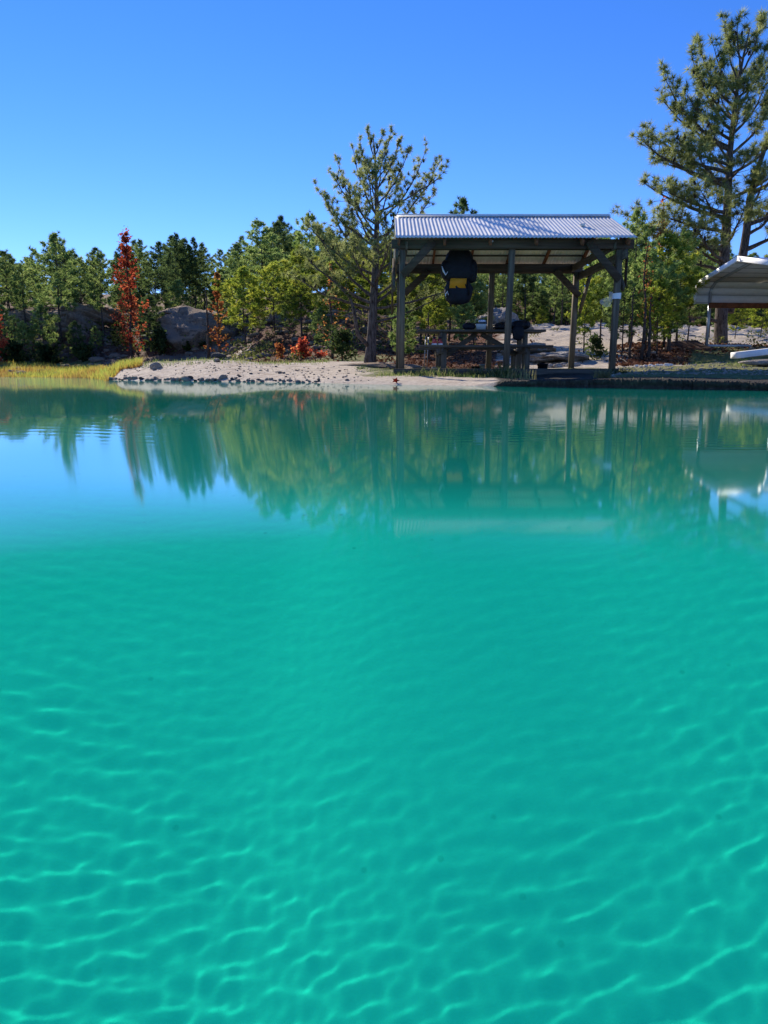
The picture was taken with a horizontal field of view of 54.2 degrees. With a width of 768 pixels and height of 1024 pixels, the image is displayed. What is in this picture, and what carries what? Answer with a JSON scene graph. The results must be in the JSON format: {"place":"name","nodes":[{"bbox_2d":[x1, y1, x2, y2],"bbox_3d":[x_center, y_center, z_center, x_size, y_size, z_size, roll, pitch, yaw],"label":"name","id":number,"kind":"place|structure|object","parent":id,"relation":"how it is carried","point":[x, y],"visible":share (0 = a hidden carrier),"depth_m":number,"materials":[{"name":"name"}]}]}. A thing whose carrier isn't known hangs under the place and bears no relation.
{"place":"outdoors","nodes":[
{"label":"outdoors","id":0,"kind":"place"},
{"bbox_2d":[0,377,767,1023],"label":"water","id":1,"kind":"structure","parent":0,"point":[330,703],"depth_m":0.46,"materials":[{"name":"liquid"}]},
{"bbox_2d":[0,294,767,390],"bbox_3d":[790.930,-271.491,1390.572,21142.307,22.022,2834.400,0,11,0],"label":"ground","id":2,"kind":"structure","parent":0,"point":[560,338],"depth_m":17.86,"materials":[{"name":"sand"}]},
{"bbox_2d":[0,305,20,353],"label":"pine tree","id":3,"kind":"object","parent":2,"relation":"on","point":[6,317],"visible":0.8,"depth_m":33.02,"materials":[{"name":"green plant"}]},
{"bbox_2d":[0,249,29,311],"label":"pine tree","id":4,"kind":"object","parent":2,"relation":"on","point":[11,260],"visible":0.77,"depth_m":36.35,"materials":[{"name":"green plant"}]},
{"bbox_2d":[0,340,34,364],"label":"leafy shrub","id":5,"kind":"object","parent":2,"relation":"on","point":[15,352],"visible":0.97,"depth_m":31.38,"materials":[{"name":"green plant"}]},
{"bbox_2d":[4,260,36,329],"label":"pine tree","id":6,"kind":"object","parent":2,"relation":"on","point":[23,282],"visible":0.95,"depth_m":35.47,"materials":[{"name":"green plant"}]},
{"bbox_2d":[13,320,33,354],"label":"pine tree","id":7,"kind":"object","parent":2,"relation":"on","point":[19,335],"visible":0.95,"depth_m":32.55,"materials":[{"name":"green plant"}]},
{"bbox_2d":[0,309,47,330],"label":"boulder","id":8,"kind":"object","parent":2,"relation":"on","point":[28,314],"visible":0.27,"depth_m":36.01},
{"bbox_2d":[22,248,48,301],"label":"pine tree","id":9,"kind":"object","parent":2,"relation":"on","point":[36,279],"visible":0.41,"depth_m":40.42,"materials":[{"name":"green plant"}]},
{"bbox_2d":[26,302,60,344],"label":"pine tree","id":10,"kind":"object","parent":2,"relation":"on","point":[39,307],"visible":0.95,"depth_m":32.73,"materials":[{"name":"green plant"}]},
{"bbox_2d":[33,342,67,363],"bbox_3d":[-14.043,-6.617,31.697,1.375,1.113,0.961,-3,11,-14],"label":"leafy shrub","id":11,"kind":"object","parent":2,"relation":"on","point":[46,354],"visible":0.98,"depth_m":31.59,"materials":[{"name":"green plant"}]},
{"bbox_2d":[22,231,85,343],"bbox_3d":[-14.526,-10.029,33.691,2.550,5.014,2.318,3,11,18],"label":"pine tree","id":12,"kind":"object","parent":2,"relation":"on","point":[54,237],"visible":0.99,"depth_m":33.37,"materials":[{"name":"green plant"}]},
{"bbox_2d":[41,240,72,304],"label":"pine tree","id":13,"kind":"object","parent":2,"relation":"on","point":[58,261],"visible":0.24,"depth_m":39.67,"materials":[{"name":"green plant"}]},
{"bbox_2d":[0,357,144,380],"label":"meadow grass","id":14,"kind":"structure","parent":2,"relation":"on","point":[105,373],"depth_m":22.10,"materials":[{"name":"plant"}]},
{"bbox_2d":[63,320,86,346],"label":"pine tree","id":15,"kind":"object","parent":2,"relation":"on","point":[71,326],"visible":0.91,"depth_m":32.68,"materials":[{"name":"green plant"}]},
{"bbox_2d":[65,260,98,303],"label":"pine tree","id":16,"kind":"object","parent":2,"relation":"on","point":[84,272],"visible":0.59,"depth_m":35.48,"materials":[{"name":"green plant"}]},
{"bbox_2d":[49,312,115,340],"bbox_3d":[-14.425,-8.379,35.971,2.866,2.228,4.040,0,11,0],"label":"boulder","id":17,"kind":"object","parent":2,"relation":"on","point":[70,317],"visible":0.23,"depth_m":34.57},
{"bbox_2d":[69,341,95,361],"bbox_3d":[-12.814,-6.748,31.905,1.129,1.008,1.237,-7,13,-32],"label":"leafy shrub","id":18,"kind":"object","parent":2,"relation":"on","point":[81,352],"visible":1,"depth_m":31.68,"materials":[{"name":"green plant"}]},
{"bbox_2d":[48,302,121,325],"bbox_3d":[-14.498,-9.520,36.651,3.610,1.297,3.399,-6,12,-27],"label":"boulder","id":19,"kind":"object","parent":2,"relation":"on","point":[88,311],"visible":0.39,"depth_m":35.48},
{"bbox_2d":[81,246,109,293],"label":"pine tree","id":20,"kind":"object","parent":2,"relation":"on","point":[94,250],"visible":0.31,"depth_m":46.21,"materials":[{"name":"green plant"}]},
{"bbox_2d":[79,249,117,335],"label":"pine tree","id":21,"kind":"object","parent":2,"relation":"on","point":[103,274],"visible":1,"depth_m":33.99,"materials":[{"name":"green plant"}]},
{"bbox_2d":[107,323,127,350],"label":"pine tree","id":22,"kind":"object","parent":2,"relation":"on","point":[113,335],"visible":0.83,"depth_m":32.65,"materials":[{"name":"green plant"}]},
{"bbox_2d":[108,242,137,312],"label":"pine tree","id":23,"kind":"object","parent":2,"relation":"on","point":[116,260],"visible":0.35,"depth_m":41.98,"materials":[{"name":"green plant"}]},
{"bbox_2d":[106,228,148,359],"bbox_3d":[-10.717,-9.072,31.306,1.722,5.445,1.558,-4,11,-21],"label":"maple tree","id":24,"kind":"object","parent":2,"relation":"on","point":[126,250],"visible":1,"depth_m":31.25,"materials":[{"name":"red plant"}]},
{"bbox_2d":[123,238,155,297],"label":"pine tree","id":25,"kind":"object","parent":2,"relation":"on","point":[140,249],"visible":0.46,"depth_m":43.50,"materials":[{"name":"green plant"}]},
{"bbox_2d":[133,294,165,338],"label":"pine tree","id":26,"kind":"object","parent":2,"relation":"on","point":[149,318],"visible":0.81,"depth_m":32.97,"materials":[{"name":"green plant"}]},
{"bbox_2d":[135,251,173,324],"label":"pine tree","id":27,"kind":"object","parent":2,"relation":"on","point":[155,279],"visible":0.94,"depth_m":36.43,"materials":[{"name":"green plant"}]},
{"bbox_2d":[144,326,167,355],"bbox_3d":[-9.680,-7.281,32.092,1.122,1.302,1.815,0,11,0],"label":"leafy shrub","id":28,"kind":"object","parent":2,"relation":"on","point":[158,342],"visible":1,"depth_m":31.82,"materials":[{"name":"green plant"}]},
{"bbox_2d":[145,241,171,309],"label":"pine tree","id":29,"kind":"object","parent":2,"relation":"on","point":[157,246],"visible":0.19,"depth_m":55.10,"materials":[{"name":"green plant"}]},
{"bbox_2d":[158,231,191,295],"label":"pine tree","id":30,"kind":"object","parent":2,"relation":"on","point":[174,265],"visible":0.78,"depth_m":41.04,"materials":[{"name":"green plant"}]},
{"bbox_2d":[163,279,191,308],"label":"pine tree","id":31,"kind":"object","parent":2,"relation":"on","point":[182,294],"visible":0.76,"depth_m":39.62,"materials":[{"name":"green plant"}]},
{"bbox_2d":[174,237,201,304],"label":"pine tree","id":32,"kind":"object","parent":2,"relation":"on","point":[187,249],"visible":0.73,"depth_m":41.64,"materials":[{"name":"green plant"}]},
{"bbox_2d":[184,236,208,308],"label":"pine tree","id":33,"kind":"object","parent":2,"relation":"on","point":[196,255],"visible":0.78,"depth_m":42.03,"materials":[{"name":"green plant"}]},
{"bbox_2d":[157,306,246,349],"bbox_3d":[-8.046,-8.009,34.045,3.364,2.607,4.664,9,14,40],"label":"boulder","id":34,"kind":"object","parent":2,"relation":"on","point":[181,322],"visible":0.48,"depth_m":32.70,"materials":[{"name":"stone"}]},
{"bbox_2d":[191,241,218,308],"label":"pine tree","id":35,"kind":"object","parent":2,"relation":"on","point":[207,267],"visible":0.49,"depth_m":47.87,"materials":[{"name":"green plant"}]},
{"bbox_2d":[203,270,233,352],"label":"maple tree","id":36,"kind":"object","parent":2,"relation":"on","point":[217,275],"visible":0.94,"depth_m":29.05,"materials":[{"name":"red plant"}]},
{"bbox_2d":[207,248,230,297],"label":"pine tree","id":37,"kind":"object","parent":2,"relation":"on","point":[223,259],"visible":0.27,"depth_m":59.51,"materials":[{"name":"green plant"}]},
{"bbox_2d":[214,286,244,338],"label":"pine tree","id":38,"kind":"object","parent":2,"relation":"on","point":[226,304],"visible":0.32,"depth_m":32.78,"materials":[{"name":"green plant"}]},
{"bbox_2d":[219,249,250,300],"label":"pine tree","id":39,"kind":"object","parent":2,"relation":"on","point":[233,265],"visible":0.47,"depth_m":35.26,"materials":[{"name":"green plant"}]},
{"bbox_2d":[0,307,477,374],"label":"dirt rubble","id":40,"kind":"object","parent":2,"relation":"on","point":[117,355],"visible":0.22,"depth_m":30.08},
{"bbox_2d":[212,265,268,345],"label":"pine tree","id":41,"kind":"object","parent":2,"relation":"on","point":[254,306],"visible":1,"depth_m":28.81,"materials":[{"name":"green plant"}]},
{"bbox_2d":[114,360,374,382],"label":"pebbles","id":42,"kind":"object","parent":2,"relation":"on","point":[258,373],"visible":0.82,"depth_m":14.33,"materials":[{"name":"beige stone"}]},
{"bbox_2d":[232,217,286,298],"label":"pine tree","id":43,"kind":"object","parent":2,"relation":"on","point":[253,251],"visible":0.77,"depth_m":36.00,"materials":[{"name":"green plant"}]},
{"bbox_2d":[248,260,292,330],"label":"pine tree","id":44,"kind":"object","parent":2,"relation":"on","point":[264,286],"visible":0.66,"depth_m":29.66,"materials":[{"name":"green plant"}]},
{"bbox_2d":[262,220,294,289],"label":"pine tree","id":45,"kind":"object","parent":2,"relation":"on","point":[278,228],"visible":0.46,"depth_m":44.00,"materials":[{"name":"green plant"}]},
{"bbox_2d":[266,214,293,275],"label":"pine tree","id":46,"kind":"object","parent":2,"relation":"on","point":[280,219],"visible":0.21,"depth_m":49.22,"materials":[{"name":"green plant"}]},
{"bbox_2d":[277,294,299,336],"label":"pine tree","id":47,"kind":"object","parent":2,"relation":"on","point":[283,314],"visible":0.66,"depth_m":28.50,"materials":[{"name":"green plant"}]},
{"bbox_2d":[271,243,323,336],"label":"pine tree","id":48,"kind":"object","parent":2,"relation":"on","point":[295,289],"visible":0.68,"depth_m":27.74,"materials":[{"name":"green plant"}]},
{"bbox_2d":[288,336,311,357],"bbox_3d":[-2.464,-4.778,21.991,0.706,0.766,0.598,0,11,0],"label":"maple shrub","id":49,"kind":"object","parent":2,"relation":"on","point":[302,344],"visible":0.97,"depth_m":21.93,"materials":[{"name":"red plant"}]},
{"bbox_2d":[282,209,327,311],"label":"pine tree","id":50,"kind":"object","parent":2,"relation":"on","point":[309,243],"visible":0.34,"depth_m":31.16,"materials":[{"name":"green plant"}]},
{"bbox_2d":[307,307,330,343],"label":"pine tree","id":51,"kind":"object","parent":2,"relation":"on","point":[320,312],"visible":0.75,"depth_m":25.17,"materials":[{"name":"green plant"}]},
{"bbox_2d":[299,260,355,322],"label":"pine tree","id":52,"kind":"object","parent":2,"relation":"on","point":[321,304],"visible":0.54,"depth_m":25.91,"materials":[{"name":"green plant"}]},
{"bbox_2d":[316,262,348,358],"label":"tree","id":53,"kind":"object","parent":2,"relation":"on","point":[332,322],"visible":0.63,"depth_m":20.33,"materials":[{"name":"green plant"}]},
{"bbox_2d":[311,324,357,360],"bbox_3d":[-1.147,-4.253,19.041,1.004,0.993,1.134,8,13,35],"label":"leafy shrub","id":54,"kind":"object","parent":2,"relation":"on","point":[341,335],"visible":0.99,"depth_m":18.96,"materials":[{"name":"green plant"}]},
{"bbox_2d":[321,244,378,327],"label":"pine tree","id":55,"kind":"object","parent":2,"relation":"on","point":[352,287],"visible":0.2,"depth_m":26.67,"materials":[{"name":"green plant"}]},
{"bbox_2d":[281,123,450,362],"bbox_3d":[-0.249,-5.754,16.401,4.021,5.221,2.697,0,11,0],"label":"pine tree","id":56,"kind":"object","parent":2,"relation":"on","point":[370,168],"visible":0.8,"depth_m":16.15,"materials":[{"name":"green plant"}]},
{"bbox_2d":[340,362,395,368],"bbox_3d":[-0.249,-3.076,16.113,1.773,0.274,1.580,4,11,19],"label":"rock slab","id":57,"kind":"object","parent":2,"relation":"on","point":[380,365],"visible":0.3,"depth_m":15.39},
{"bbox_2d":[6,302,767,362],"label":"undergrowth","id":58,"kind":"object","parent":2,"relation":"on","point":[247,354],"visible":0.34,"depth_m":28.10,"materials":[{"name":"green plant"}]},
{"bbox_2d":[352,241,425,345],"bbox_3d":[0.128,-7.005,24.168,2.361,3.566,2.524,-3,11,-13],"label":"pine tree","id":59,"kind":"object","parent":2,"relation":"on","point":[381,279],"visible":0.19,"depth_m":24.16,"materials":[{"name":"green plant"}]},
{"bbox_2d":[388,304,417,356],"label":"pine tree","id":60,"kind":"object","parent":2,"relation":"on","point":[410,321],"visible":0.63,"depth_m":20.36,"materials":[{"name":"green plant"}]},
{"bbox_2d":[382,274,448,344],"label":"pine tree","id":61,"kind":"object","parent":2,"relation":"on","point":[433,283],"visible":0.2,"depth_m":21.76,"materials":[{"name":"green plant"}]},
{"bbox_2d":[416,291,453,357],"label":"pine tree","id":62,"kind":"object","parent":2,"relation":"on","point":[435,321],"visible":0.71,"depth_m":19.74,"materials":[{"name":"green plant"}]},
{"bbox_2d":[108,315,767,368],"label":"leaf litter","id":63,"kind":"object","parent":2,"relation":"on","point":[671,360],"visible":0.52,"depth_m":18.68,"materials":[{"name":"brown plant"}]},
{"bbox_2d":[141,355,767,379],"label":"bank grass","id":64,"kind":"structure","parent":2,"relation":"on","point":[399,373],"depth_m":13.67,"materials":[{"name":"plant"}]},
{"bbox_2d":[446,302,478,353],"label":"pine tree","id":65,"kind":"object","parent":2,"relation":"on","point":[457,316],"visible":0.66,"depth_m":20.83,"materials":[{"name":"green plant"}]},
{"bbox_2d":[441,195,487,337],"bbox_3d":[2.396,-7.746,24.063,1.779,4.658,1.957,-6,12,-28],"label":"pine tree","id":66,"kind":"object","parent":2,"relation":"on","point":[463,204],"visible":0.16,"depth_m":23.58,"materials":[{"name":"green plant"}]},
{"bbox_2d":[451,278,494,344],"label":"pine tree","id":67,"kind":"object","parent":2,"relation":"on","point":[484,301],"visible":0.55,"depth_m":22.54,"materials":[{"name":"green plant"}]},
{"bbox_2d":[415,329,552,368],"bbox_3d":[1.726,-2.855,13.454,2.279,0.776,1.640,0,11,0],"label":"picnic table","id":68,"kind":"object","parent":2,"relation":"on","point":[522,348],"visible":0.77,"depth_m":13.11,"materials":[{"name":"brown wood"}]},
{"bbox_2d":[492,320,530,340],"bbox_3d":[2.225,-3.171,13.114,0.665,0.358,0.365,0,11,0],"label":"jacket","id":69,"kind":"object","parent":68,"relation":"on","point":[518,327],"visible":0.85,"depth_m":12.97,"materials":[{"name":"black fabric"}]},
{"bbox_2d":[477,274,515,307],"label":"pine tree","id":70,"kind":"object","parent":2,"relation":"on","point":[485,280],"visible":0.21,"depth_m":37.43,"materials":[{"name":"green plant"}]},
{"bbox_2d":[466,307,533,328],"bbox_3d":[4.196,-7.026,29.351,2.796,1.926,5.273,0,11,0],"label":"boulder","id":71,"kind":"object","parent":2,"relation":"on","point":[499,314],"visible":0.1,"depth_m":28.14,"materials":[{"name":"stone"}]},
{"bbox_2d":[481,361,523,377],"bbox_3d":[1.844,-2.247,11.813,0.732,0.265,0.846,-8,13,-35],"label":"grass clump","id":72,"kind":"object","parent":2,"relation":"on","point":[497,371],"visible":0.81,"depth_m":11.82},
{"bbox_2d":[488,274,517,306],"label":"pine tree","id":73,"kind":"object","parent":2,"relation":"on","point":[503,284],"visible":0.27,"depth_m":31.73,"materials":[{"name":"green plant"}]},
{"bbox_2d":[389,214,636,374],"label":"pavilion","id":74,"kind":"structure","parent":2,"relation":"on","point":[558,246],"depth_m":12.16,"materials":[{"name":"grey wood"}]},
{"bbox_2d":[441,238,476,304],"bbox_3d":[1.240,-4.016,12.421,0.605,1.128,0.360,0,11,0],"label":"backpack","id":75,"kind":"object","parent":74,"relation":"hanging from","point":[459,272],"visible":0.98,"depth_m":12.32,"materials":[{"name":"black fabric"}]},
{"bbox_2d":[512,283,533,321],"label":"pine tree","id":76,"kind":"object","parent":2,"relation":"on","point":[520,296],"visible":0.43,"depth_m":44.31,"materials":[{"name":"green plant"}]},
{"bbox_2d":[515,274,538,319],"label":"pine tree","id":77,"kind":"object","parent":2,"relation":"on","point":[530,287],"visible":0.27,"depth_m":38.23,"materials":[{"name":"green plant"}]},
{"bbox_2d":[516,274,550,323],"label":"pine tree","id":78,"kind":"object","parent":2,"relation":"on","point":[536,283],"visible":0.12,"depth_m":51.42,"materials":[{"name":"green plant"}]},
{"bbox_2d":[529,289,553,323],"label":"pine tree","id":79,"kind":"object","parent":2,"relation":"on","point":[538,298],"visible":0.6,"depth_m":44.94,"materials":[{"name":"green plant"}]},
{"bbox_2d":[521,351,589,362],"bbox_3d":[4.064,-3.661,17.739,1.592,0.261,1.899,0,11,0],"label":"rock slab","id":80,"kind":"object","parent":2,"relation":"on","point":[545,357],"visible":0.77,"depth_m":17.23,"materials":[{"name":"stone"}]},
{"bbox_2d":[542,274,572,324],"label":"pine tree","id":81,"kind":"object","parent":2,"relation":"on","point":[552,304],"visible":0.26,"depth_m":37.82,"materials":[{"name":"green plant"}]},
{"bbox_2d":[544,268,583,325],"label":"pine tree","id":82,"kind":"object","parent":2,"relation":"on","point":[562,297],"visible":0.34,"depth_m":32.73,"materials":[{"name":"green plant"}]},
{"bbox_2d":[552,283,582,324],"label":"pine tree","id":83,"kind":"object","parent":2,"relation":"on","point":[557,314],"visible":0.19,"depth_m":40.57,"materials":[{"name":"green plant"}]},
{"bbox_2d":[565,265,606,352],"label":"pine tree","id":84,"kind":"object","parent":2,"relation":"on","point":[589,303],"visible":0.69,"depth_m":18.74,"materials":[{"name":"green plant"}]},
{"bbox_2d":[584,332,608,359],"bbox_3d":[5.076,-3.870,17.599,0.780,0.685,0.545,0,11,0],"label":"leafy shrub","id":85,"kind":"object","parent":2,"relation":"on","point":[596,342],"visible":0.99,"depth_m":17.54,"materials":[{"name":"green plant"}]},
{"bbox_2d":[587,237,613,338],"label":"pine tree","id":86,"kind":"object","parent":2,"relation":"on","point":[603,285],"visible":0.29,"depth_m":20.16,"materials":[{"name":"green plant"}]},
{"bbox_2d":[595,252,638,321],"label":"pine tree","id":87,"kind":"object","parent":2,"relation":"on","point":[606,272],"visible":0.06,"depth_m":21.07,"materials":[{"name":"green plant"}]},
{"bbox_2d":[603,275,643,355],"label":"pine tree","id":88,"kind":"object","parent":2,"relation":"on","point":[627,297],"visible":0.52,"depth_m":17.80,"materials":[{"name":"green plant"}]},
{"bbox_2d":[497,322,767,364],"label":"slope rubble","id":89,"kind":"object","parent":2,"relation":"on","point":[750,348],"visible":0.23,"depth_m":22.75,"materials":[{"name":"stone"}]},
{"bbox_2d":[606,205,664,344],"bbox_3d":[6.596,-6.099,19.640,1.323,3.657,1.456,-3,11,-14],"label":"pine tree","id":90,"kind":"object","parent":2,"relation":"on","point":[636,214],"visible":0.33,"depth_m":19.39,"materials":[{"name":"green plant"}]},
{"bbox_2d":[628,238,661,359],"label":"pine tree","id":91,"kind":"object","parent":2,"relation":"on","point":[643,342],"visible":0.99,"depth_m":17.03,"materials":[{"name":"green plant"}]},
{"bbox_2d":[621,247,687,349],"bbox_3d":[6.416,-5.149,18.293,1.436,2.626,1.511,-2,11,-11],"label":"pine tree","id":92,"kind":"object","parent":2,"relation":"on","point":[658,271],"visible":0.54,"depth_m":18.03,"materials":[{"name":"green plant"}]},
{"bbox_2d":[636,276,684,354],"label":"pine tree","id":93,"kind":"object","parent":2,"relation":"on","point":[672,315],"visible":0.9,"depth_m":17.50,"materials":[{"name":"green plant"}]},
{"bbox_2d":[652,278,694,333],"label":"pine tree","id":94,"kind":"object","parent":2,"relation":"on","point":[681,294],"visible":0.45,"depth_m":18.21,"materials":[{"name":"green plant"}]},
{"bbox_2d":[663,228,705,340],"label":"pine tree","id":95,"kind":"object","parent":2,"relation":"on","point":[686,234],"visible":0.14,"depth_m":20.44,"materials":[{"name":"green plant"}]},
{"bbox_2d":[609,5,767,343],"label":"pine tree","id":96,"kind":"object","parent":2,"relation":"on","point":[735,81],"visible":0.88,"depth_m":20.98,"materials":[{"name":"green plant"}]},
{"bbox_2d":[665,340,714,350],"bbox_3d":[7.796,-4.131,19.577,1.768,0.686,2.177,7,13,31],"label":"earth mound","id":97,"kind":"object","parent":2,"relation":"on","point":[698,345],"visible":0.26,"depth_m":19.05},
{"bbox_2d":[629,231,710,346],"bbox_3d":[7.166,-5.496,18.778,1.666,2.953,1.781,-4,11,-20],"label":"pine tree","id":98,"kind":"object","parent":97,"relation":"on","point":[669,241],"visible":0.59,"depth_m":18.47,"materials":[{"name":"green plant"}]},
{"bbox_2d":[675,266,707,340],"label":"pine tree","id":99,"kind":"object","parent":2,"relation":"on","point":[690,312],"visible":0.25,"depth_m":21.27,"materials":[{"name":"green plant"}]},
{"bbox_2d":[693,256,767,346],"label":"carport","id":100,"kind":"object","parent":2,"relation":"on","point":[739,282],"visible":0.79,"depth_m":18.88,"materials":[{"name":"white metal"}]},
{"bbox_2d":[728,308,751,338],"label":"pine tree","id":101,"kind":"object","parent":2,"relation":"on","point":[734,315],"visible":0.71,"depth_m":25.10,"materials":[{"name":"green plant"}]},
{"bbox_2d":[731,348,767,358],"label":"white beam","id":102,"kind":"structure","parent":2,"relation":"on","point":[748,353],"depth_m":12.92,"materials":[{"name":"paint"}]},
{"bbox_2d":[745,308,767,337],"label":"pine tree","id":103,"kind":"object","parent":2,"relation":"on","point":[762,319],"visible":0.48,"depth_m":26.26,"materials":[{"name":"green plant"}]},
{"bbox_2d":[0,0,767,293],"label":"sky","id":104,"kind":"structure","parent":0,"point":[152,119],"materials":[{"name":"blue"}]},
{"bbox_2d":[494,378,767,390],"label":"dock","id":105,"kind":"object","parent":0,"point":[655,383],"depth_m":8.13,"materials":[{"name":"wood"}]},
{"bbox_2d":[614,362,767,374],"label":"gravel","id":106,"kind":"structure","parent":0,"point":[707,373],"depth_m":11.49,"materials":[{"name":"gravel"}]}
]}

